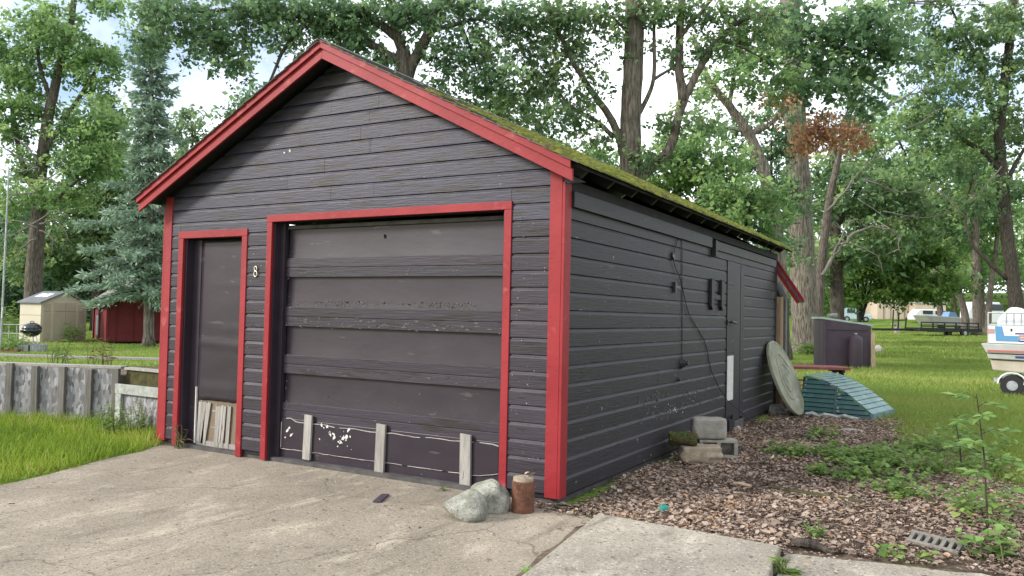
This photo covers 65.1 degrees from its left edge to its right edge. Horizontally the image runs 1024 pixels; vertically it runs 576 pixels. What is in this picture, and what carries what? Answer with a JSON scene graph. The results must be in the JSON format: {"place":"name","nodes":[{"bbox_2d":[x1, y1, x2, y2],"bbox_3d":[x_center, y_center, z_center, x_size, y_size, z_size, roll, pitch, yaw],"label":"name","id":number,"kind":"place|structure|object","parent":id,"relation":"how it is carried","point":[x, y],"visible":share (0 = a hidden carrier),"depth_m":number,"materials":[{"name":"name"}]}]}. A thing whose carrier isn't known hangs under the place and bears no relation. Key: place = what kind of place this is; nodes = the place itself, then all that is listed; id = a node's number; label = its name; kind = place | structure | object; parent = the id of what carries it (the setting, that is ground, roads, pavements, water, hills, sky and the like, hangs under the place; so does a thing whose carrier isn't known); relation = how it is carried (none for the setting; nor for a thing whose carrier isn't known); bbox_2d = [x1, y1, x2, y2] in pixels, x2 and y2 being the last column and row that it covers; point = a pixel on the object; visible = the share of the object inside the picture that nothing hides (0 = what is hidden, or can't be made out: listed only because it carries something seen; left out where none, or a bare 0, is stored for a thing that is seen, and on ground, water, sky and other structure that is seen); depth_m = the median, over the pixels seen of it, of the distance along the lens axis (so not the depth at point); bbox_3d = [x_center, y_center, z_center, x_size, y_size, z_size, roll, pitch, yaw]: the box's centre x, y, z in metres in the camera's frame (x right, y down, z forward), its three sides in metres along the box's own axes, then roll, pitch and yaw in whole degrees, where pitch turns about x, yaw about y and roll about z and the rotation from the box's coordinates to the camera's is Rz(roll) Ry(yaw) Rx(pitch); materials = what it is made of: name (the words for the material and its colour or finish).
{"place":"outdoors","nodes":[
{"label":"outdoors","id":0,"kind":"place"},
{"bbox_2d":[39,336,76,363],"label":"seed grass","id":1,"kind":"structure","parent":0,"point":[62,357],"depth_m":10.88,"materials":[{"name":"green plant"}]},
{"bbox_2d":[81,337,116,364],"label":"seed grass","id":2,"kind":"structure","parent":0,"point":[103,359],"depth_m":10.84,"materials":[{"name":"plant"}]},
{"bbox_2d":[166,424,190,448],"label":"dry grass","id":3,"kind":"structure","parent":0,"point":[178,440],"depth_m":8.11,"materials":[{"name":"plant"}]},
{"bbox_2d":[0,444,590,575],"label":"driveway","id":4,"kind":"structure","parent":0,"point":[247,533],"depth_m":5.32,"materials":[{"name":"concrete"}]},
{"bbox_2d":[0,452,479,575],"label":"debris","id":5,"kind":"object","parent":4,"relation":"on","point":[235,508],"visible":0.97,"depth_m":5.33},
{"bbox_2d":[373,494,388,502],"bbox_3d":[-0.996,1.600,6.112,0.061,0.012,0.251,1,-2,6],"label":"wood scrap","id":6,"kind":"object","parent":4,"relation":"on","point":[380,498],"visible":1,"depth_m":6.07,"materials":[{"name":"wood"}]},
{"bbox_2d":[443,489,486,522],"bbox_3d":[-0.312,1.510,5.613,0.304,0.208,0.263,0,-2,30],"label":"rock","id":7,"kind":"object","parent":4,"relation":"on","point":[469,506],"visible":1,"depth_m":5.51,"materials":[{"name":"grey stone"}]},
{"bbox_2d":[470,479,510,513],"bbox_3d":[-0.171,1.506,5.839,0.305,0.236,0.255,0,-2,30],"label":"rock","id":8,"kind":"object","parent":4,"relation":"on","point":[494,493],"visible":0.72,"depth_m":5.74,"materials":[{"name":"grey stone"}]},
{"bbox_2d":[511,472,534,513],"bbox_3d":[0.083,1.486,5.827,0.172,0.312,0.166,0,-2,30],"label":"pipe stub","id":9,"kind":"object","parent":4,"relation":"on","point":[523,492],"visible":0.98,"depth_m":5.76,"materials":[{"name":"brown metal"}]},
{"bbox_2d":[520,565,531,574],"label":"grass tuft","id":10,"kind":"object","parent":4,"relation":"on","point":[526,569],"visible":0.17,"depth_m":4.33,"materials":[{"name":"green plant"}]},
{"bbox_2d":[0,293,1023,575],"bbox_3d":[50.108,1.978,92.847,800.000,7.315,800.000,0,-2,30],"label":"ground","id":11,"kind":"structure","parent":0,"point":[886,323],"depth_m":7.10,"materials":[{"name":"green plant"}]},
{"bbox_2d":[0,168,9,349],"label":"mast","id":12,"kind":"object","parent":11,"relation":"on","point":[3,288],"visible":1,"depth_m":23.98,"materials":[{"name":"grey metal"}]},
{"bbox_2d":[0,301,19,338],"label":"shrub","id":13,"kind":"object","parent":11,"relation":"on","point":[10,317],"visible":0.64,"depth_m":32.82,"materials":[{"name":"green plant"}]},
{"bbox_2d":[1,348,21,351],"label":"edging log","id":14,"kind":"object","parent":11,"relation":"on","point":[13,350],"visible":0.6,"depth_m":23.90,"materials":[{"name":"brown wood"}]},
{"bbox_2d":[2,324,24,342],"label":"tube gate","id":15,"kind":"structure","parent":11,"relation":"on","point":[16,333],"depth_m":27.19,"materials":[{"name":"grey metal"}]},
{"bbox_2d":[0,333,31,350],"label":"flower clump","id":16,"kind":"object","parent":11,"relation":"on","point":[11,343],"visible":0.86,"depth_m":24.23,"materials":[{"name":"green plant"}]},
{"bbox_2d":[20,321,41,343],"bbox_3d":[-15.264,1.494,25.461,0.585,0.897,0.636,0,-2,30],"label":"kettle grill","id":17,"kind":"object","parent":11,"relation":"on","point":[34,328],"visible":0.85,"depth_m":25.34,"materials":[{"name":"black metal"}]},
{"bbox_2d":[17,344,47,351],"bbox_3d":[-14.691,1.832,24.600,0.814,0.220,0.814,0,-2,30],"label":"fire ring","id":18,"kind":"object","parent":11,"relation":"on","point":[34,347],"visible":0.78,"depth_m":24.30,"materials":[{"name":"concrete"}]},
{"bbox_2d":[17,291,86,341],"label":"garden shed","id":19,"kind":"structure","parent":11,"relation":"on","point":[50,312],"depth_m":31.05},
{"bbox_2d":[53,313,64,340],"bbox_3d":[-17.597,1.496,31.166,0.024,1.080,0.449,0,-2,24],"label":"door panel","id":20,"kind":"structure","parent":19,"relation":"in","point":[58,325],"depth_m":31.14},
{"bbox_2d":[54,303,64,310],"bbox_3d":[-17.581,0.741,31.191,0.024,0.330,0.449,0,-2,24],"label":"door panel","id":21,"kind":"structure","parent":19,"relation":"in","point":[57,306],"depth_m":31.18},
{"bbox_2d":[64,313,75,339],"bbox_3d":[-17.399,1.515,31.611,0.024,1.080,0.449,0,-2,24],"label":"door panel","id":22,"kind":"structure","parent":19,"relation":"in","point":[69,317],"depth_m":31.61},
{"bbox_2d":[65,303,75,311],"bbox_3d":[-17.382,0.760,31.636,0.024,0.330,0.449,0,-2,24],"label":"door panel","id":23,"kind":"structure","parent":19,"relation":"in","point":[69,306],"depth_m":31.64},
{"bbox_2d":[0,0,143,331],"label":"oak tree","id":24,"kind":"object","parent":11,"relation":"on","point":[53,32],"visible":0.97,"depth_m":37.66,"materials":[{"name":"green plant"}]},
{"bbox_2d":[0,97,144,330],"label":"maple tree","id":25,"kind":"object","parent":11,"relation":"on","point":[57,263],"visible":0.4,"depth_m":43.38,"materials":[{"name":"green plant"}]},
{"bbox_2d":[59,322,88,341],"bbox_3d":[-16.927,1.694,31.017,1.031,0.785,1.045,2,-2,-11],"label":"shrub","id":26,"kind":"object","parent":11,"relation":"on","point":[70,334],"visible":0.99,"depth_m":30.94,"materials":[{"name":"green plant"}]},
{"bbox_2d":[0,353,158,420],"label":"retaining wall","id":27,"kind":"structure","parent":11,"relation":"on","point":[66,389],"depth_m":9.77,"materials":[{"name":"grey concrete"}]},
{"bbox_2d":[0,404,163,484],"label":"lawn grass","id":28,"kind":"structure","parent":11,"relation":"on","point":[40,438],"depth_m":8.05,"materials":[{"name":"green plant"}]},
{"bbox_2d":[70,93,136,315],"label":"spruce tree","id":29,"kind":"object","parent":11,"relation":"on","point":[80,294],"visible":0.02,"depth_m":45.44,"materials":[{"name":"green plant"}]},
{"bbox_2d":[86,398,152,434],"bbox_3d":[-4.242,1.433,8.864,0.625,0.394,0.697,0,-2,30],"label":"weed clump","id":30,"kind":"object","parent":11,"relation":"on","point":[108,421],"visible":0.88,"depth_m":8.81,"materials":[{"name":"green plant"}]},
{"bbox_2d":[87,277,160,341],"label":"red shed","id":31,"kind":"structure","parent":11,"relation":"on","point":[121,321],"depth_m":30.73,"materials":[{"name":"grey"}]},
{"bbox_2d":[96,315,97,334],"bbox_3d":[-16.962,1.525,32.839,0.030,0.800,0.600,3,-2,-33],"label":"door","id":32,"kind":"structure","parent":31,"relation":"in","point":[97,315],"depth_m":32.84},
{"bbox_2d":[61,0,190,346],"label":"spruce tree","id":33,"kind":"object","parent":11,"relation":"on","point":[149,148],"visible":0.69,"depth_m":28.45,"materials":[{"name":"green plant"}]},
{"bbox_2d":[114,384,157,430],"bbox_3d":[-4.112,1.375,9.040,1.120,0.528,0.065,0,-2,31],"label":"low fence","id":34,"kind":"object","parent":11,"relation":"on","point":[146,397],"visible":0.32,"depth_m":9.14,"materials":[{"name":"white wood"}]},
{"bbox_2d":[154,103,218,176],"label":"ash tree","id":35,"kind":"object","parent":11,"relation":"on","point":[183,117],"visible":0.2,"depth_m":51.57,"materials":[{"name":"green plant"}]},
{"bbox_2d":[110,0,545,121],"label":"oak tree","id":36,"kind":"object","parent":11,"relation":"on","point":[349,25],"visible":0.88,"depth_m":20.80,"materials":[{"name":"green leaf"},{"name":"bark"}]},
{"bbox_2d":[0,178,790,320],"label":"treeline","id":37,"kind":"object","parent":11,"relation":"on","point":[16,293],"visible":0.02,"depth_m":57.72,"materials":[{"name":"green plant"}]},
{"bbox_2d":[130,38,804,503],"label":"garage","id":38,"kind":"structure","parent":11,"relation":"on","point":[432,286],"depth_m":7.22,"materials":[{"name":"grey wood"}]},
{"bbox_2d":[188,238,241,449],"bbox_3d":[-2.954,0.551,8.090,0.801,2.098,0.058,0,-2,30],"label":"door","id":39,"kind":"structure","parent":38,"relation":"in","point":[217,262],"depth_m":8.11,"materials":[{"name":"grey wood"}]},
{"bbox_2d":[280,215,503,485],"bbox_3d":[-1.118,0.510,7.049,2.520,2.219,0.102,0,-2,30],"label":"garage door","id":40,"kind":"structure","parent":38,"relation":"in","point":[392,336],"depth_m":6.98,"materials":[{"name":"paint"}]},
{"bbox_2d":[671,238,776,463],"bbox_3d":[2.567,0.622,8.890,0.978,2.222,2.448,0,-2,30],"label":"cable","id":41,"kind":"object","parent":38,"relation":"attached to","point":[673,259],"visible":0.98,"depth_m":8.60,"materials":[{"name":"black rubber"}]},
{"bbox_2d":[724,260,744,420],"bbox_3d":[2.923,0.691,10.434,0.095,2.050,0.857,0,-2,30],"label":"side door","id":42,"kind":"structure","parent":38,"relation":"in","point":[734,327],"depth_m":10.41,"materials":[{"name":"grey wood"}]},
{"bbox_2d":[0,330,1023,549],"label":"lawn grass","id":43,"kind":"structure","parent":11,"relation":"on","point":[878,388],"depth_m":19.35,"materials":[{"name":"green plant"}]},
{"bbox_2d":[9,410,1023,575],"bbox_3d":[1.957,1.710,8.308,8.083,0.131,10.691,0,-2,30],"label":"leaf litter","id":44,"kind":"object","parent":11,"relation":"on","point":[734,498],"visible":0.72,"depth_m":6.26,"materials":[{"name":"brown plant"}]},
{"bbox_2d":[659,504,668,511],"bbox_3d":[1.119,1.612,5.895,0.068,0.046,0.063,0,-3,42],"label":"plastic wad","id":45,"kind":"object","parent":44,"relation":"on","point":[662,507],"visible":0.91,"depth_m":5.88,"materials":[{"name":"teal plastic"}]},
{"bbox_2d":[697,438,737,457],"bbox_3d":[2.099,1.636,8.234,0.390,0.180,0.200,1,-2,2],"label":"hollow block","id":46,"kind":"object","parent":44,"relation":"on","point":[729,446],"depth_m":8.15,"materials":[{"name":"grey concrete"}]},
{"bbox_2d":[690,416,726,438],"bbox_3d":[2.013,1.433,8.224,0.353,0.217,0.187,1,-2,3],"label":"concrete block","id":47,"kind":"object","parent":46,"relation":"on","point":[702,427],"depth_m":8.14,"materials":[{"name":"grey concrete"}]},
{"bbox_2d":[733,482,751,486],"bbox_3d":[1.954,1.667,6.816,0.166,0.034,0.035,0,-3,41],"label":"stick","id":48,"kind":"object","parent":44,"relation":"on","point":[743,484],"visible":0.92,"depth_m":6.80,"materials":[{"name":"brown wood"}]},
{"bbox_2d":[768,404,787,414],"bbox_3d":[4.062,1.848,12.263,0.292,0.149,0.231,0,-2,30],"label":"rock","id":49,"kind":"object","parent":44,"relation":"on","point":[777,408],"visible":0.73,"depth_m":12.19,"materials":[{"name":"grey stone"}]},
{"bbox_2d":[766,341,803,415],"bbox_3d":[4.096,1.344,12.021,0.486,1.094,1.036,0,-2,30],"label":"table top","id":50,"kind":"object","parent":44,"relation":"on","point":[785,378],"visible":1,"depth_m":11.94,"materials":[{"name":"grey wood"}]},
{"bbox_2d":[841,428,862,431],"bbox_3d":[4.427,1.852,10.447,0.330,0.046,0.217,0,-2,30],"label":"stick","id":51,"kind":"object","parent":44,"relation":"on","point":[848,429],"visible":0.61,"depth_m":10.41,"materials":[{"name":"grey wood"}]},
{"bbox_2d":[756,422,1023,526],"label":"undergrowth","id":52,"kind":"object","parent":44,"relation":"on","point":[883,455],"visible":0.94,"depth_m":7.62,"materials":[{"name":"green plant"}]},
{"bbox_2d":[463,78,619,168],"bbox_3d":[1.032,-2.733,29.804,8.160,10.446,3.245,1,-2,-5],"label":"maple tree","id":53,"kind":"object","parent":11,"relation":"on","point":[593,152],"visible":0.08,"depth_m":29.71,"materials":[{"name":"green plant"}]},
{"bbox_2d":[450,0,793,197],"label":"oak tree","id":54,"kind":"object","parent":11,"relation":"on","point":[634,21],"visible":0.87,"depth_m":21.30,"materials":[{"name":"green plant"}]},
{"bbox_2d":[678,443,722,463],"bbox_3d":[1.868,1.652,7.973,0.428,0.194,0.255,1,-2,3],"label":"stone block","id":55,"kind":"object","parent":11,"relation":"on","point":[705,453],"depth_m":7.86,"materials":[{"name":"beige stone"}]},
{"bbox_2d":[668,430,697,445],"bbox_3d":[1.704,1.500,7.990,0.288,0.153,0.170,1,-2,7],"label":"log","id":56,"kind":"object","parent":55,"relation":"on","point":[682,438],"visible":1,"depth_m":7.94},
{"bbox_2d":[642,113,761,219],"bbox_3d":[5.789,-1.694,26.867,5.131,8.386,3.450,1,-2,4],"label":"maple tree","id":57,"kind":"object","parent":11,"relation":"on","point":[681,178],"visible":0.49,"depth_m":26.52,"materials":[{"name":"green plant"}]},
{"bbox_2d":[659,14,813,360],"bbox_3d":[7.949,-3.570,29.021,5.582,12.402,3.102,2,-2,-9],"label":"leaning tree","id":58,"kind":"object","parent":11,"relation":"on","point":[743,63],"visible":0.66,"depth_m":28.82,"materials":[{"name":"green plant"}]},
{"bbox_2d":[696,169,801,255],"bbox_3d":[6.954,-0.569,24.640,3.476,6.035,3.078,0,-2,30],"label":"maple tree","id":59,"kind":"object","parent":11,"relation":"on","point":[740,207],"visible":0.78,"depth_m":24.68,"materials":[{"name":"green plant"}]},
{"bbox_2d":[711,91,826,270],"bbox_3d":[10.216,-2.742,32.960,4.711,11.071,3.457,1,-2,3],"label":"maple tree","id":60,"kind":"object","parent":11,"relation":"on","point":[775,152],"visible":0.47,"depth_m":32.69,"materials":[{"name":"green plant"}]},
{"bbox_2d":[793,341,813,354],"bbox_3d":[12.538,2.591,33.525,1.661,0.749,1.791,1,-2,10],"label":"hosta","id":61,"kind":"object","parent":11,"relation":"on","point":[808,349],"visible":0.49,"depth_m":33.50,"materials":[{"name":"green plant"}]},
{"bbox_2d":[791,537,833,554],"bbox_3d":[1.864,1.596,4.985,0.074,0.074,0.283,3,-3,-43],"label":"root","id":62,"kind":"object","parent":11,"relation":"on","point":[804,542],"visible":1,"depth_m":4.98,"materials":[{"name":"grey plant"}]},
{"bbox_2d":[801,519,826,539],"bbox_3d":[1.987,1.585,5.264,0.148,0.127,0.182,3,-2,-38],"label":"weed clump","id":63,"kind":"object","parent":11,"relation":"on","point":[816,532],"visible":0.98,"depth_m":5.25,"materials":[{"name":"green plant"}]},
{"bbox_2d":[768,485,865,502],"bbox_3d":[2.461,1.679,6.514,0.757,0.026,0.092,0,-3,41],"label":"weathered board","id":64,"kind":"object","parent":11,"relation":"on","point":[798,491],"visible":0.71,"depth_m":6.51,"materials":[{"name":"brown wood"}]},
{"bbox_2d":[793,365,853,396],"bbox_3d":[5.053,1.714,14.349,1.720,0.654,1.440,1,-2,0],"label":"picnic table","id":65,"kind":"object","parent":11,"relation":"on","point":[836,369],"visible":0.34,"depth_m":14.04,"materials":[{"name":"brown wood"}]},
{"bbox_2d":[805,411,857,419],"bbox_3d":[4.690,1.880,11.790,0.734,0.097,0.132,0,-2,30],"label":"tarp scrap","id":66,"kind":"object","parent":11,"relation":"on","point":[812,413],"visible":0.94,"depth_m":11.78,"materials":[{"name":"white plastic"}]},
{"bbox_2d":[748,0,937,353],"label":"oak tree","id":67,"kind":"object","parent":11,"relation":"on","point":[833,30],"visible":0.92,"depth_m":29.74,"materials":[{"name":"green leaf"},{"name":"pale bark"},{"name":"brown leaf"}]},
{"bbox_2d":[812,317,873,367],"bbox_3d":[10.539,1.724,25.632,1.596,1.570,1.016,1,-2,2],"label":"storage box","id":68,"kind":"object","parent":11,"relation":"on","point":[831,340],"visible":0.79,"depth_m":25.18,"materials":[{"name":"wood"}]},
{"bbox_2d":[827,313,837,316],"bbox_3d":[10.218,0.858,25.613,0.325,0.111,0.327,0,-2,30],"label":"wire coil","id":69,"kind":"object","parent":68,"relation":"on","point":[834,314],"visible":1,"depth_m":25.52,"materials":[{"name":"silver metal"}]},
{"bbox_2d":[802,372,894,419],"bbox_3d":[5.155,1.644,12.357,1.061,0.614,1.171,0,-3,41],"label":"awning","id":70,"kind":"object","parent":11,"relation":"on","point":[820,396],"visible":0.89,"depth_m":12.09,"materials":[{"name":"green metal"}]},
{"bbox_2d":[848,333,862,368],"bbox_3d":[10.664,1.943,24.905,0.410,1.090,0.410,0,-2,30],"label":"gas tank","id":71,"kind":"object","parent":11,"relation":"on","point":[855,360],"visible":0.83,"depth_m":24.74,"materials":[{"name":"grey metal"}]},
{"bbox_2d":[844,308,871,321],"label":"parked car","id":72,"kind":"object","parent":11,"relation":"on","point":[849,314],"visible":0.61,"depth_m":92.01,"materials":[{"name":"white metal"}]},
{"bbox_2d":[787,127,949,319],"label":"dark tree","id":73,"kind":"object","parent":11,"relation":"on","point":[840,216],"visible":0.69,"depth_m":45.27,"materials":[{"name":"green plant"}]},
{"bbox_2d":[871,332,875,367],"bbox_3d":[11.268,1.946,25.044,0.115,1.129,0.204,1,-2,7],"label":"plank","id":74,"kind":"object","parent":11,"relation":"on","point":[873,349],"visible":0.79,"depth_m":25.03,"materials":[{"name":"brown wood"}]},
{"bbox_2d":[875,345,882,351],"bbox_3d":[17.781,2.970,38.975,0.450,0.419,0.421,0,-2,30],"label":"stump","id":75,"kind":"object","parent":11,"relation":"on","point":[878,348],"visible":0.48,"depth_m":38.80,"materials":[{"name":"grey wood"}]},
{"bbox_2d":[816,65,958,316],"bbox_3d":[17.831,-3.885,38.972,4.613,14.097,5.845,3,-2,-36],"label":"dying tree","id":76,"kind":"object","parent":11,"relation":"on","point":[822,268],"visible":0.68,"depth_m":39.68,"materials":[{"name":"brown plant"}]},
{"bbox_2d":[757,168,1023,319],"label":"treeline","id":77,"kind":"object","parent":11,"relation":"on","point":[1001,281],"visible":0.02,"depth_m":107.38,"materials":[{"name":"green plant"}]},
{"bbox_2d":[891,323,903,332],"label":"stump table","id":78,"kind":"object","parent":11,"relation":"on","point":[895,325],"visible":0.46,"depth_m":69.83,"materials":[{"name":"grey wood"}]},
{"bbox_2d":[825,220,982,322],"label":"maple tree","id":79,"kind":"object","parent":11,"relation":"on","point":[916,283],"visible":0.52,"depth_m":49.31,"materials":[{"name":"bright green leaf"},{"name":"bark"}]},
{"bbox_2d":[865,300,946,318],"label":"pole barn","id":80,"kind":"structure","parent":11,"relation":"on","point":[875,311],"depth_m":98.02,"materials":[{"name":"beige metal"}]},
{"bbox_2d":[873,543,940,564],"bbox_3d":[2.383,1.596,4.839,0.365,0.091,0.203,0,-2,30],"label":"weed clump","id":81,"kind":"object","parent":11,"relation":"on","point":[884,550],"visible":0.97,"depth_m":4.85,"materials":[{"name":"green plant"}]},
{"bbox_2d":[827,86,1023,327],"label":"hickory tree","id":82,"kind":"object","parent":11,"relation":"on","point":[882,137],"visible":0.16,"depth_m":75.57,"materials":[{"name":"green plant"}]},
{"bbox_2d":[908,309,944,319],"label":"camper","id":83,"kind":"object","parent":11,"relation":"on","point":[921,312],"visible":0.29,"depth_m":90.03,"materials":[{"name":"white metal"}]},
{"bbox_2d":[872,310,981,335],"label":"utility trailer","id":84,"kind":"object","parent":11,"relation":"on","point":[948,331],"visible":0.92,"depth_m":65.13,"materials":[{"name":"black metal"}]},
{"bbox_2d":[913,312,972,325],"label":"fishing boat","id":85,"kind":"object","parent":84,"relation":"on","point":[949,317],"visible":0.6,"depth_m":72.73,"materials":[{"name":"grey metal"}]},
{"bbox_2d":[882,136,983,327],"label":"lawn tree","id":86,"kind":"object","parent":11,"relation":"on","point":[918,163],"visible":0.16,"depth_m":73.22,"materials":[{"name":"green plant"}]},
{"bbox_2d":[906,530,963,557],"bbox_3d":[2.691,1.643,5.104,0.304,0.132,0.164,-1,-3,43],"label":"cored brick","id":87,"kind":"object","parent":11,"relation":"on","point":[932,539],"visible":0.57,"depth_m":5.09,"materials":[{"name":"concrete"}]},
{"bbox_2d":[882,180,998,332],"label":"lawn tree","id":88,"kind":"object","parent":11,"relation":"on","point":[944,224],"visible":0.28,"depth_m":69.20,"materials":[{"name":"green plant"}]},
{"bbox_2d":[882,0,1023,308],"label":"oak tree","id":89,"kind":"object","parent":11,"relation":"on","point":[1009,17],"visible":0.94,"depth_m":43.65,"materials":[{"name":"green plant"}]},
{"bbox_2d":[935,414,988,470],"bbox_3d":[4.345,1.492,7.740,0.438,0.576,0.349,1,-2,2],"label":"sapling","id":90,"kind":"object","parent":11,"relation":"on","point":[960,425],"visible":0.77,"depth_m":7.71,"materials":[{"name":"green plant"}]},
{"bbox_2d":[921,109,1020,334],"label":"lawn tree","id":91,"kind":"object","parent":11,"relation":"on","point":[976,311],"visible":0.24,"depth_m":67.74,"materials":[{"name":"green plant"}]},
{"bbox_2d":[935,127,1023,328],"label":"lawn tree","id":92,"kind":"object","parent":11,"relation":"on","point":[1021,166],"visible":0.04,"depth_m":79.77,"materials":[{"name":"green plant"}]},
{"bbox_2d":[937,168,1023,333],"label":"lawn tree","id":93,"kind":"object","parent":11,"relation":"on","point":[996,252],"visible":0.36,"depth_m":69.84,"materials":[{"name":"green plant"}]},
{"bbox_2d":[960,302,1003,322],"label":"parked van","id":94,"kind":"object","parent":11,"relation":"on","point":[997,306],"visible":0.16,"depth_m":84.01,"materials":[{"name":"white metal"}]},
{"bbox_2d":[941,392,1023,520],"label":"sapling","id":95,"kind":"object","parent":11,"relation":"on","point":[986,416],"visible":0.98,"depth_m":5.79,"materials":[{"name":"green plant"}]},
{"bbox_2d":[954,513,1021,563],"bbox_3d":[2.926,1.536,4.947,0.368,0.279,0.321,0,-2,30],"label":"weed clump","id":96,"kind":"object","parent":11,"relation":"on","point":[1003,541],"visible":0.99,"depth_m":4.89,"materials":[{"name":"green plant"}]},
{"bbox_2d":[994,372,1023,395],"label":"trailer","id":97,"kind":"object","parent":11,"relation":"on","point":[1009,384],"visible":0.95,"depth_m":16.26,"materials":[{"name":"rubber"}]},
{"bbox_2d":[981,307,1023,372],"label":"boat","id":98,"kind":"object","parent":97,"relation":"on","point":[1003,346],"visible":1,"depth_m":16.27,"materials":[{"name":"white plastic"}]},
{"bbox_2d":[0,0,1023,292],"label":"sky","id":99,"kind":"structure","parent":0,"point":[196,89],"materials":[{"name":"white"}]},
{"bbox_2d":[522,514,779,575],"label":"path","id":100,"kind":"structure","parent":0,"point":[614,546],"depth_m":4.61,"materials":[{"name":"concrete"}]},
{"bbox_2d":[516,523,585,575],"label":"path joint","id":101,"kind":"object","parent":100,"relation":"on","point":[541,556],"visible":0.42,"depth_m":4.81,"materials":[{"name":"soil"}]},
{"bbox_2d":[777,553,989,575],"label":"path","id":102,"kind":"structure","parent":0,"point":[818,566],"depth_m":4.58,"materials":[{"name":"concrete"}]},
{"bbox_2d":[767,554,807,575],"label":"grass tuft","id":103,"kind":"object","parent":102,"relation":"on","point":[778,565],"visible":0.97,"depth_m":4.46,"materials":[{"name":"green plant"}]}
]}

